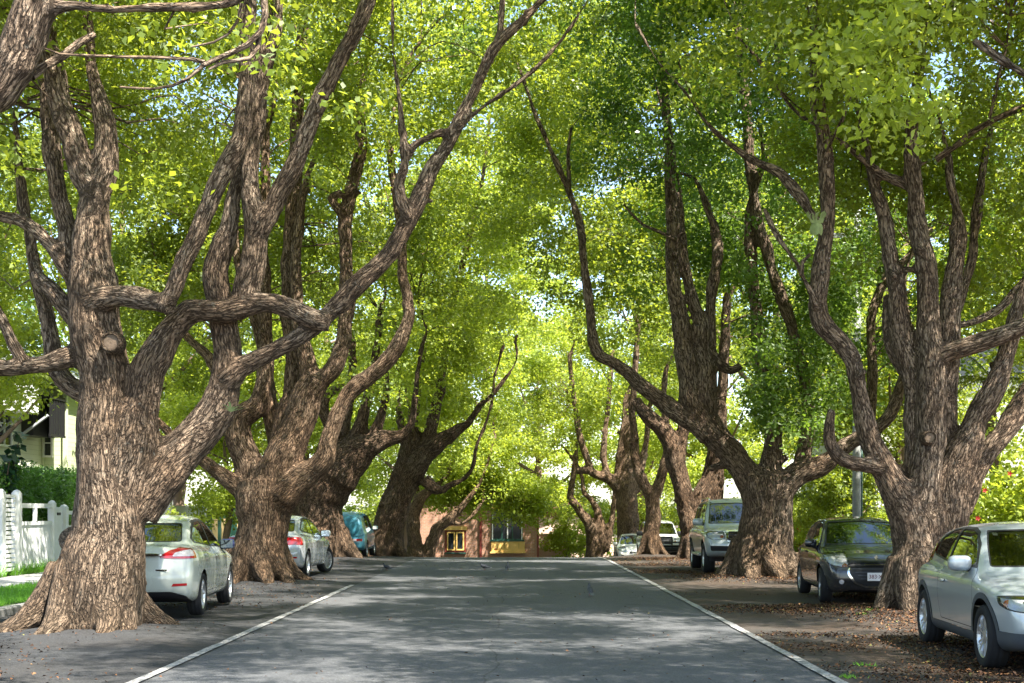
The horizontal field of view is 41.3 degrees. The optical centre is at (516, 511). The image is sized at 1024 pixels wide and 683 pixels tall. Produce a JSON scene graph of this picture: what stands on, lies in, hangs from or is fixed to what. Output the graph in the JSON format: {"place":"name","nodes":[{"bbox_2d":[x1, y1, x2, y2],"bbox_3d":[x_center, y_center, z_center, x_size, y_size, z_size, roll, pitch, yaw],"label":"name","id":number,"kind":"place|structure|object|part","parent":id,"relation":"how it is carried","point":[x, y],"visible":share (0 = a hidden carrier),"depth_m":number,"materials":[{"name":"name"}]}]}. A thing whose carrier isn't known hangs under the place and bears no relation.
{"place":"outdoors","nodes":[
{"label":"outdoors","id":0,"kind":"place"},
{"bbox_2d":[0,579,37,606],"bbox_3d":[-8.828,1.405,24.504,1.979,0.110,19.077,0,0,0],"label":"grass","id":1,"kind":"structure","parent":0,"point":[13,594],"depth_m":23.65,"materials":[{"name":"green plant"}]},
{"bbox_2d":[0,572,42,586],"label":"footpath","id":2,"kind":"structure","parent":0,"point":[16,579],"depth_m":29.27,"materials":[{"name":"concrete"}]},
{"bbox_2d":[0,556,420,682],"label":"parking strip","id":3,"kind":"object","parent":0,"point":[87,658],"visible":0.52,"depth_m":16.55,"materials":[{"name":"asphalt"}]},
{"bbox_2d":[145,515,234,614],"bbox_3d":[-5.618,0.792,21.574,2.077,1.495,4.600,0,0,-4],"label":"parked car","id":4,"kind":"object","parent":3,"relation":"on","point":[189,560],"visible":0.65,"depth_m":20.06,"materials":[{"name":"white paint"}]},
{"bbox_3d":[-5.534,0.307,20.189,1.144,0.247,0.659,0,0,-4],"label":"rear window","id":5,"kind":"part","parent":4,"relation":"part of","materials":[{"name":"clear glass"}]},
{"bbox_3d":[-4.763,0.587,19.520,0.102,0.094,0.348,0,0,41],"label":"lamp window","id":6,"kind":"part","parent":4,"relation":"part of","materials":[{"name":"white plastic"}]},
{"bbox_3d":[-4.891,0.330,20.852,0.183,0.381,1.042,0,0,-4],"label":"side window","id":7,"kind":"part","parent":4,"relation":"part of","materials":[{"name":"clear glass"}]},
{"bbox_3d":[-4.775,0.827,20.884,0.160,0.730,1.040,0,0,-3],"label":"door","id":8,"kind":"part","parent":4,"relation":"part of","materials":[{"name":"white paint"}]},
{"bbox_3d":[-4.949,0.346,21.907,0.195,0.411,0.931,0,0,-4],"label":"side window","id":9,"kind":"part","parent":4,"relation":"part of","materials":[{"name":"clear glass"}]},
{"bbox_3d":[-4.811,0.867,22.040,0.091,0.650,1.242,0,0,-3],"label":"door","id":10,"kind":"part","parent":4,"relation":"part of","materials":[{"name":"white paint"}]},
{"bbox_2d":[0,556,399,682],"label":"leaf litter","id":11,"kind":"object","parent":3,"relation":"on","point":[160,622],"visible":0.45,"depth_m":18.55,"materials":[{"name":"brown plant"}]},
{"bbox_2d":[126,585,353,682],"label":"road marking","id":12,"kind":"object","parent":3,"relation":"on","point":[171,665],"visible":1,"depth_m":16.18,"materials":[{"name":"paint"}]},
{"bbox_2d":[229,515,333,575],"bbox_3d":[-5.701,0.801,33.173,2.093,1.458,4.691,0,0,2],"label":"parked car","id":13,"kind":"object","parent":3,"relation":"on","point":[308,544],"visible":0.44,"depth_m":32.26,"materials":[{"name":"white paint"}]},
{"bbox_3d":[-5.750,0.328,31.761,1.156,0.240,0.675,0,0,2],"label":"rear window","id":14,"kind":"part","parent":13,"relation":"part of","materials":[{"name":"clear glass"}]},
{"bbox_3d":[-5.038,0.350,32.370,0.184,0.371,1.063,0,0,2],"label":"side window","id":15,"kind":"part","parent":13,"relation":"part of","materials":[{"name":"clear glass"}]},
{"bbox_3d":[-4.920,0.835,32.391,0.160,0.712,1.061,0,0,2],"label":"door","id":16,"kind":"part","parent":13,"relation":"part of","materials":[{"name":"white paint"}]},
{"bbox_3d":[-4.994,0.366,33.446,0.195,0.401,0.949,0,0,2],"label":"side window","id":17,"kind":"part","parent":13,"relation":"part of","materials":[{"name":"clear glass"}]},
{"bbox_3d":[-4.844,0.874,33.568,0.092,0.633,1.267,0,0,2],"label":"door","id":18,"kind":"part","parent":13,"relation":"part of","materials":[{"name":"white paint"}]},
{"bbox_2d":[342,511,377,556],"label":"parked car","id":19,"kind":"object","parent":3,"relation":"on","point":[359,526],"visible":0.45,"depth_m":47.73,"materials":[{"name":"teal paint"}]},
{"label":"side window","id":20,"kind":"part","parent":19,"relation":"part of","materials":[{"name":"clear glass"}]},
{"bbox_2d":[273,67,659,556],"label":"street tree","id":21,"kind":"object","parent":3,"relation":"on","point":[419,451],"visible":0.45,"depth_m":55.68,"materials":[{"name":"green plant"}]},
{"bbox_2d":[141,557,834,682],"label":"road","id":22,"kind":"structure","parent":0,"point":[333,644],"depth_m":17.05,"materials":[{"name":"grey asphalt"}]},
{"bbox_2d":[382,563,392,570],"bbox_3d":[-3.418,1.451,36.059,0.343,0.212,0.104,0,0,25],"label":"pigeon","id":23,"kind":"object","parent":22,"relation":"on","point":[387,567],"visible":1,"depth_m":36.03,"materials":[{"name":"grey"}]},
{"bbox_2d":[159,559,792,681],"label":"leaf litter","id":24,"kind":"object","parent":22,"relation":"on","point":[515,642],"visible":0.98,"depth_m":17.01,"materials":[{"name":"plant"}]},
{"bbox_2d":[480,563,490,568],"bbox_3d":[-0.839,1.462,36.559,0.343,0.190,0.104,0,0,8],"label":"pigeon","id":25,"kind":"object","parent":22,"relation":"on","point":[484,566],"visible":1,"depth_m":36.52,"materials":[{"name":"grey"}]},
{"bbox_2d":[587,583,593,595],"bbox_3d":[1.366,1.434,25.158,0.104,0.246,0.343,0,0,-10],"label":"pigeon","id":26,"kind":"object","parent":22,"relation":"on","point":[590,589],"visible":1,"depth_m":25.14,"materials":[{"name":"grey"}]},
{"bbox_2d":[600,557,847,682],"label":"road marking","id":27,"kind":"object","parent":22,"relation":"on","point":[826,674],"visible":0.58,"depth_m":16.69,"materials":[{"name":"paint"}]},
{"bbox_2d":[0,0,1023,511],"label":"sky","id":28,"kind":"structure","parent":0,"point":[733,490],"materials":[{"name":"white"}]},
{"bbox_2d":[598,554,1023,682],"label":"parking strip","id":29,"kind":"object","parent":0,"point":[777,593],"visible":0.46,"depth_m":18.72,"materials":[{"name":"soil"}]},
{"bbox_2d":[613,533,637,555],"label":"parked car","id":30,"kind":"object","parent":29,"relation":"on","point":[624,544],"visible":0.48,"depth_m":64.60,"materials":[{"name":"white paint"}]},
{"bbox_2d":[636,520,680,554],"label":"parked car","id":31,"kind":"object","parent":29,"relation":"on","point":[669,536],"visible":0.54,"depth_m":58.14,"materials":[{"name":"white paint"}]},
{"bbox_2d":[689,498,742,572],"bbox_3d":[5.704,0.581,35.896,2.278,1.918,4.965,0,0,1],"label":"parked car","id":32,"kind":"object","parent":29,"relation":"on","point":[713,531],"visible":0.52,"depth_m":34.92,"materials":[{"name":"silver metal"}]},
{"bbox_3d":[4.803,0.667,36.382,0.124,0.731,1.004,0,0,1],"label":"door","id":33,"kind":"part","parent":32,"relation":"part of","materials":[{"name":"silver metal"}]},
{"bbox_3d":[4.971,0.035,37.405,0.131,0.481,0.951,0,0,2],"label":"side window","id":34,"kind":"part","parent":32,"relation":"part of","materials":[{"name":"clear glass"}]},
{"bbox_3d":[4.770,0.669,35.315,0.125,0.726,1.102,0,0,1],"label":"door","id":35,"kind":"part","parent":32,"relation":"part of","materials":[{"name":"silver metal"}]},
{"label":"side window","id":36,"kind":"part","parent":32,"relation":"part of","materials":[{"name":"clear glass"}]},
{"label":"side window","id":37,"kind":"part","parent":32,"relation":"part of","materials":[{"name":"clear glass"}]},
{"bbox_2d":[611,556,1023,682],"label":"leaf litter","id":38,"kind":"object","parent":29,"relation":"on","point":[835,606],"visible":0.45,"depth_m":16.85,"materials":[{"name":"brown plant"}]},
{"bbox_2d":[797,516,891,601],"bbox_3d":[6.124,0.815,24.458,1.986,1.470,3.978,0,0,4],"label":"parked car","id":39,"kind":"object","parent":29,"relation":"on","point":[847,554],"visible":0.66,"depth_m":23.54,"materials":[{"name":"paint"}]},
{"bbox_3d":[5.397,0.843,25.341,0.165,0.718,0.944,0,0,4],"label":"door","id":40,"kind":"part","parent":39,"relation":"part of","materials":[{"name":"paint"}]},
{"bbox_3d":[5.296,0.875,24.248,0.116,0.653,1.221,0,0,4],"label":"door","id":41,"kind":"part","parent":39,"relation":"part of","materials":[{"name":"paint"}]},
{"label":"side window","id":42,"kind":"part","parent":39,"relation":"part of","materials":[{"name":"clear glass"}]},
{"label":"side window","id":43,"kind":"part","parent":39,"relation":"part of","materials":[{"name":"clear glass"}]},
{"bbox_2d":[831,608,877,678],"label":"weeds","id":44,"kind":"object","parent":29,"relation":"on","point":[850,676],"visible":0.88,"depth_m":13.83,"materials":[{"name":"green plant"}]},
{"bbox_2d":[917,521,1023,667],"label":"parked car","id":45,"kind":"object","parent":29,"relation":"on","point":[971,579],"visible":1,"depth_m":14.30,"materials":[{"name":"silver metal"}]},
{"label":"side window","id":46,"kind":"part","parent":45,"relation":"part of","materials":[{"name":"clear glass"}]},
{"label":"door","id":47,"kind":"part","parent":45,"relation":"part of","materials":[{"name":"silver metal"}]},
{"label":"side window","id":48,"kind":"part","parent":45,"relation":"part of","materials":[{"name":"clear glass"}]},
{"bbox_3d":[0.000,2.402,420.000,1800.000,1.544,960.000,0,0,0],"label":"ground","id":49,"kind":"structure","parent":0,"visible":0},
{"bbox_2d":[0,603,23,616],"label":"kerb","id":50,"kind":"structure","parent":49,"relation":"on","point":[9,610],"depth_m":20.72,"materials":[{"name":"concrete"}]},
{"bbox_2d":[0,431,26,512],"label":"rubber plant","id":51,"kind":"object","parent":49,"relation":"on","point":[8,458],"visible":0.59,"depth_m":34.04,"materials":[{"name":"green plant"}]},
{"bbox_2d":[0,107,47,264],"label":"garden tree","id":52,"kind":"object","parent":49,"relation":"on","point":[2,201],"visible":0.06,"depth_m":41.65,"materials":[{"name":"green plant"}]},
{"bbox_2d":[0,559,56,576],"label":"grass","id":53,"kind":"structure","parent":49,"relation":"on","point":[39,568],"depth_m":31.75,"materials":[{"name":"green plant"}]},
{"bbox_2d":[0,231,66,346],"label":"garden tree","id":54,"kind":"object","parent":49,"relation":"on","point":[31,305],"visible":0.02,"depth_m":62.46,"materials":[{"name":"green plant"}]},
{"bbox_2d":[0,262,70,425],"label":"garden tree","id":55,"kind":"object","parent":49,"relation":"on","point":[34,345],"visible":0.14,"depth_m":33.39,"materials":[{"name":"green plant"}]},
{"bbox_2d":[0,489,72,577],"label":"board fence","id":56,"kind":"object","parent":49,"relation":"on","point":[35,540],"visible":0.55,"depth_m":32.29,"materials":[{"name":"white paint"}]},
{"bbox_2d":[0,457,76,562],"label":"hedge","id":57,"kind":"object","parent":49,"relation":"on","point":[42,485],"visible":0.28,"depth_m":36.81,"materials":[{"name":"green plant"}]},
{"bbox_2d":[0,170,77,443],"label":"garden tree","id":58,"kind":"object","parent":49,"relation":"on","point":[8,389],"visible":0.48,"depth_m":24.47,"materials":[{"name":"green plant"}]},
{"bbox_2d":[0,345,160,471],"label":"weatherboard house","id":59,"kind":"structure","parent":49,"relation":"on","point":[50,440],"depth_m":46.18,"materials":[{"name":"cream painted wood boards"},{"name":"glass"},{"name":"roof shingles"}]},
{"bbox_2d":[0,414,12,447],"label":"window","id":60,"kind":"structure","parent":59,"relation":"in","point":[8,441],"depth_m":43.63,"materials":[{"name":"white paint"}]},
{"bbox_2d":[42,438,52,456],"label":"window","id":61,"kind":"structure","parent":59,"relation":"in","point":[47,443],"depth_m":46.94,"materials":[{"name":"white paint"}]},
{"bbox_2d":[0,91,280,404],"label":"garden tree","id":62,"kind":"object","parent":49,"relation":"on","point":[173,377],"visible":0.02,"depth_m":49.51,"materials":[{"name":"green plant"}]},
{"bbox_2d":[163,500,206,522],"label":"board fence","id":63,"kind":"object","parent":49,"relation":"on","point":[181,509],"visible":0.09,"depth_m":47.19,"materials":[{"name":"white paint"}]},
{"bbox_2d":[0,0,382,218],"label":"street tree","id":64,"kind":"object","parent":49,"relation":"on","point":[25,36],"visible":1,"depth_m":9.55,"materials":[{"name":"green plant"}]},
{"bbox_2d":[159,384,267,549],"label":"garden tree","id":65,"kind":"object","parent":49,"relation":"on","point":[222,503],"visible":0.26,"depth_m":45.12,"materials":[{"name":"green plant"}]},
{"bbox_2d":[117,232,318,505],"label":"garden tree","id":66,"kind":"object","parent":49,"relation":"on","point":[178,499],"visible":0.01,"depth_m":79.82,"materials":[{"name":"green plant"}]},
{"bbox_2d":[207,487,237,542],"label":"paling fence","id":67,"kind":"object","parent":49,"relation":"on","point":[217,532],"visible":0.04,"depth_m":53.08,"materials":[{"name":"green paint"}]},
{"bbox_2d":[130,188,341,460],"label":"garden tree","id":68,"kind":"object","parent":49,"relation":"on","point":[280,362],"visible":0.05,"depth_m":61.06,"materials":[{"name":"green plant"}]},
{"bbox_2d":[185,503,373,551],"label":"hedge","id":69,"kind":"object","parent":49,"relation":"on","point":[348,507],"depth_m":93.75,"materials":[{"name":"green plant"}]},
{"bbox_2d":[0,0,587,634],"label":"street tree","id":70,"kind":"object","parent":49,"relation":"on","point":[134,466],"visible":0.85,"depth_m":17.49,"materials":[{"name":"green plant"}]},
{"bbox_2d":[224,402,242,411],"bbox_3d":[-3.544,-1.325,17.155,0.391,0.121,0.050,0,0,0],"label":"strap fern","id":71,"kind":"object","parent":70,"relation":"attached to","point":[230,409],"visible":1,"depth_m":17.16,"materials":[{"name":"green plant"}]},
{"bbox_2d":[201,324,405,499],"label":"garden tree","id":72,"kind":"object","parent":49,"relation":"on","point":[316,435],"visible":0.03,"depth_m":72.45,"materials":[{"name":"green plant"}]},
{"bbox_2d":[0,0,642,583],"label":"street tree","id":73,"kind":"object","parent":49,"relation":"on","point":[270,488],"visible":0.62,"depth_m":29.20,"materials":[{"name":"green plant"}]},
{"bbox_2d":[240,235,420,507],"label":"garden tree","id":74,"kind":"object","parent":49,"relation":"on","point":[359,500],"depth_m":112.87,"materials":[{"name":"green plant"}]},
{"bbox_2d":[138,0,682,557],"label":"street tree","id":75,"kind":"object","parent":49,"relation":"on","point":[326,496],"visible":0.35,"depth_m":43.44,"materials":[{"name":"green plant"}]},
{"bbox_2d":[351,365,478,549],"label":"garden tree","id":76,"kind":"object","parent":49,"relation":"on","point":[369,511],"visible":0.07,"depth_m":91.92,"materials":[{"name":"green plant"}]},
{"bbox_2d":[315,145,599,556],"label":"street tree","id":77,"kind":"object","parent":49,"relation":"on","point":[522,498],"visible":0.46,"depth_m":69.83,"materials":[{"name":"green plant"}]},
{"bbox_2d":[420,483,540,556],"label":"brick building","id":78,"kind":"structure","parent":49,"relation":"on","point":[474,538],"depth_m":78.00,"materials":[{"name":"brick"}]},
{"bbox_2d":[447,532,454,549],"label":"window","id":79,"kind":"structure","parent":78,"relation":"in","point":[450,535],"depth_m":77.96,"materials":[{"name":"yellow paint"}]},
{"bbox_2d":[445,530,465,551],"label":"window","id":80,"kind":"structure","parent":78,"relation":"in","point":[446,531],"depth_m":77.96,"materials":[{"name":"paint"}]},
{"bbox_2d":[456,532,463,549],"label":"window","id":81,"kind":"structure","parent":78,"relation":"in","point":[459,535],"depth_m":77.96,"materials":[{"name":"yellow paint"}]},
{"bbox_2d":[493,509,522,539],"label":"window","id":82,"kind":"structure","parent":78,"relation":"in","point":[514,533],"depth_m":77.98,"materials":[{"name":"glass"}]},
{"bbox_2d":[371,201,599,477],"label":"garden tree","id":83,"kind":"object","parent":49,"relation":"on","point":[518,342],"visible":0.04,"depth_m":111.52,"materials":[{"name":"green plant"}]},
{"bbox_2d":[459,342,610,506],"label":"garden tree","id":84,"kind":"object","parent":49,"relation":"on","point":[560,458],"visible":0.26,"depth_m":94.06,"materials":[{"name":"green plant"}]},
{"bbox_2d":[539,534,570,556],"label":"garden wall","id":85,"kind":"structure","parent":49,"relation":"on","point":[542,553],"depth_m":80.89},
{"bbox_2d":[539,501,592,556],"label":"shrub","id":86,"kind":"object","parent":49,"relation":"on","point":[565,532],"visible":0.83,"depth_m":78.47,"materials":[{"name":"green plant"}]},
{"bbox_2d":[539,503,616,556],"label":"rendered house","id":87,"kind":"structure","parent":49,"relation":"on","point":[548,530],"depth_m":89.00,"materials":[{"name":"paint"}]},
{"bbox_2d":[488,252,675,556],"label":"street tree","id":88,"kind":"object","parent":49,"relation":"on","point":[599,532],"visible":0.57,"depth_m":75.74,"materials":[{"name":"green plant"}]},
{"bbox_2d":[551,489,616,556],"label":"shrub","id":89,"kind":"object","parent":49,"relation":"on","point":[605,508],"visible":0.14,"depth_m":80.86,"materials":[{"name":"green plant"}]},
{"bbox_2d":[449,121,758,539],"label":"street tree","id":90,"kind":"object","parent":49,"relation":"on","point":[621,482],"visible":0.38,"depth_m":70.19,"materials":[{"name":"green plant"}]},
{"bbox_2d":[420,5,798,554],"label":"street tree","id":91,"kind":"object","parent":49,"relation":"on","point":[651,543],"visible":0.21,"depth_m":49.34,"materials":[{"name":"green plant"}]},
{"bbox_2d":[568,366,703,538],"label":"garden tree","id":92,"kind":"object","parent":49,"relation":"on","point":[668,485],"visible":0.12,"depth_m":92.84,"materials":[{"name":"green plant"}]},
{"bbox_2d":[534,224,753,520],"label":"garden tree","id":93,"kind":"object","parent":49,"relation":"on","point":[587,355],"visible":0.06,"depth_m":115.10,"materials":[{"name":"green plant"}]},
{"bbox_2d":[414,0,900,558],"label":"street tree","id":94,"kind":"object","parent":49,"relation":"on","point":[674,446],"visible":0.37,"depth_m":42.22,"materials":[{"name":"green plant"}]},
{"bbox_2d":[639,504,679,536],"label":"hedge","id":95,"kind":"object","parent":49,"relation":"on","point":[676,528],"depth_m":93.33,"materials":[{"name":"green plant"}]},
{"bbox_2d":[595,308,800,525],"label":"garden tree","id":96,"kind":"object","parent":49,"relation":"on","point":[695,446],"visible":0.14,"depth_m":74.92,"materials":[{"name":"green plant"}]},
{"bbox_2d":[428,0,1023,578],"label":"street tree","id":97,"kind":"object","parent":49,"relation":"on","point":[768,486],"visible":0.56,"depth_m":31.06,"materials":[{"name":"green plant"}]},
{"bbox_2d":[639,153,904,486],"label":"garden tree","id":98,"kind":"object","parent":49,"relation":"on","point":[671,372],"visible":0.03,"depth_m":61.44,"materials":[{"name":"green plant"}]},
{"bbox_2d":[542,0,1023,610],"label":"street tree","id":99,"kind":"object","parent":49,"relation":"on","point":[930,490],"visible":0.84,"depth_m":20.56,"materials":[{"name":"green plant"}]},
{"bbox_2d":[807,211,825,234],"bbox_3d":[4.409,-4.257,20.050,0.293,0.361,0.101,0,0,0],"label":"staghorn fern","id":100,"kind":"object","parent":99,"relation":"attached to","point":[816,227],"visible":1,"depth_m":20.04,"materials":[{"name":"green plant"}]},
{"bbox_2d":[793,488,817,548],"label":"hedge","id":101,"kind":"object","parent":49,"relation":"on","point":[800,495],"visible":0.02,"depth_m":53.81,"materials":[{"name":"green plant"}]},
{"bbox_2d":[732,259,911,464],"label":"garden tree","id":102,"kind":"object","parent":49,"relation":"on","point":[786,448],"depth_m":81.05,"materials":[{"name":"green plant"}]},
{"bbox_2d":[793,450,881,543],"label":"shrub","id":103,"kind":"object","parent":49,"relation":"on","point":[803,518],"visible":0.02,"depth_m":46.86,"materials":[{"name":"green plant"}]},
{"bbox_2d":[793,454,887,534],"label":"shrub","id":104,"kind":"object","parent":49,"relation":"on","point":[835,478],"visible":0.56,"depth_m":40.01,"materials":[{"name":"green plant"}]},
{"bbox_2d":[833,210,872,516],"bbox_3d":[9.050,-3.130,36.171,2.000,9.800,0.302,0,0,0],"label":"power pole","id":105,"kind":"object","parent":49,"relation":"on","point":[857,493],"visible":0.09,"depth_m":36.11,"materials":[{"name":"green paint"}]},
{"bbox_2d":[729,88,1016,431],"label":"garden tree","id":106,"kind":"object","parent":49,"relation":"on","point":[871,290],"visible":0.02,"depth_m":50.04,"materials":[{"name":"green plant"}]},
{"bbox_2d":[793,505,972,551],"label":"hedge","id":107,"kind":"object","parent":49,"relation":"on","point":[881,513],"visible":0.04,"depth_m":44.12,"materials":[{"name":"green plant"}]},
{"bbox_2d":[747,287,1023,506],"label":"garden tree","id":108,"kind":"object","parent":49,"relation":"on","point":[898,452],"visible":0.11,"depth_m":40.17,"materials":[{"name":"green plant"}]},
{"bbox_2d":[760,0,1023,168],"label":"street tree","id":109,"kind":"object","parent":49,"relation":"on","point":[873,31],"visible":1,"depth_m":11.08,"materials":[{"name":"green plant"}]},
{"bbox_2d":[794,337,1023,517],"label":"timber house","id":110,"kind":"structure","parent":49,"relation":"on","point":[823,449],"depth_m":45.00,"materials":[{"name":"wood"}]},
{"bbox_2d":[897,356,1023,489],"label":"tree","id":111,"kind":"object","parent":49,"relation":"on","point":[976,378],"visible":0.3,"depth_m":31.88,"materials":[{"name":"green plant"}]},
{"bbox_2d":[907,75,1023,441],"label":"garden tree","id":112,"kind":"object","parent":49,"relation":"on","point":[1001,320],"visible":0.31,"depth_m":29.32,"materials":[{"name":"green plant"}]},
{"bbox_2d":[933,129,1023,334],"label":"garden tree","id":113,"kind":"object","parent":49,"relation":"on","point":[999,281],"depth_m":55.56,"materials":[{"name":"green plant"}]},
{"bbox_2d":[968,416,1023,524],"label":"hibiscus bush","id":114,"kind":"object","parent":49,"relation":"on","point":[1005,500],"visible":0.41,"depth_m":24.08,"materials":[{"name":"green plant"}]},
{"bbox_2d":[1010,120,1023,380],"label":"garden tree","id":115,"kind":"object","parent":49,"relation":"on","point":[1019,369],"visible":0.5,"depth_m":26.58,"materials":[{"name":"green plant"}]}
]}

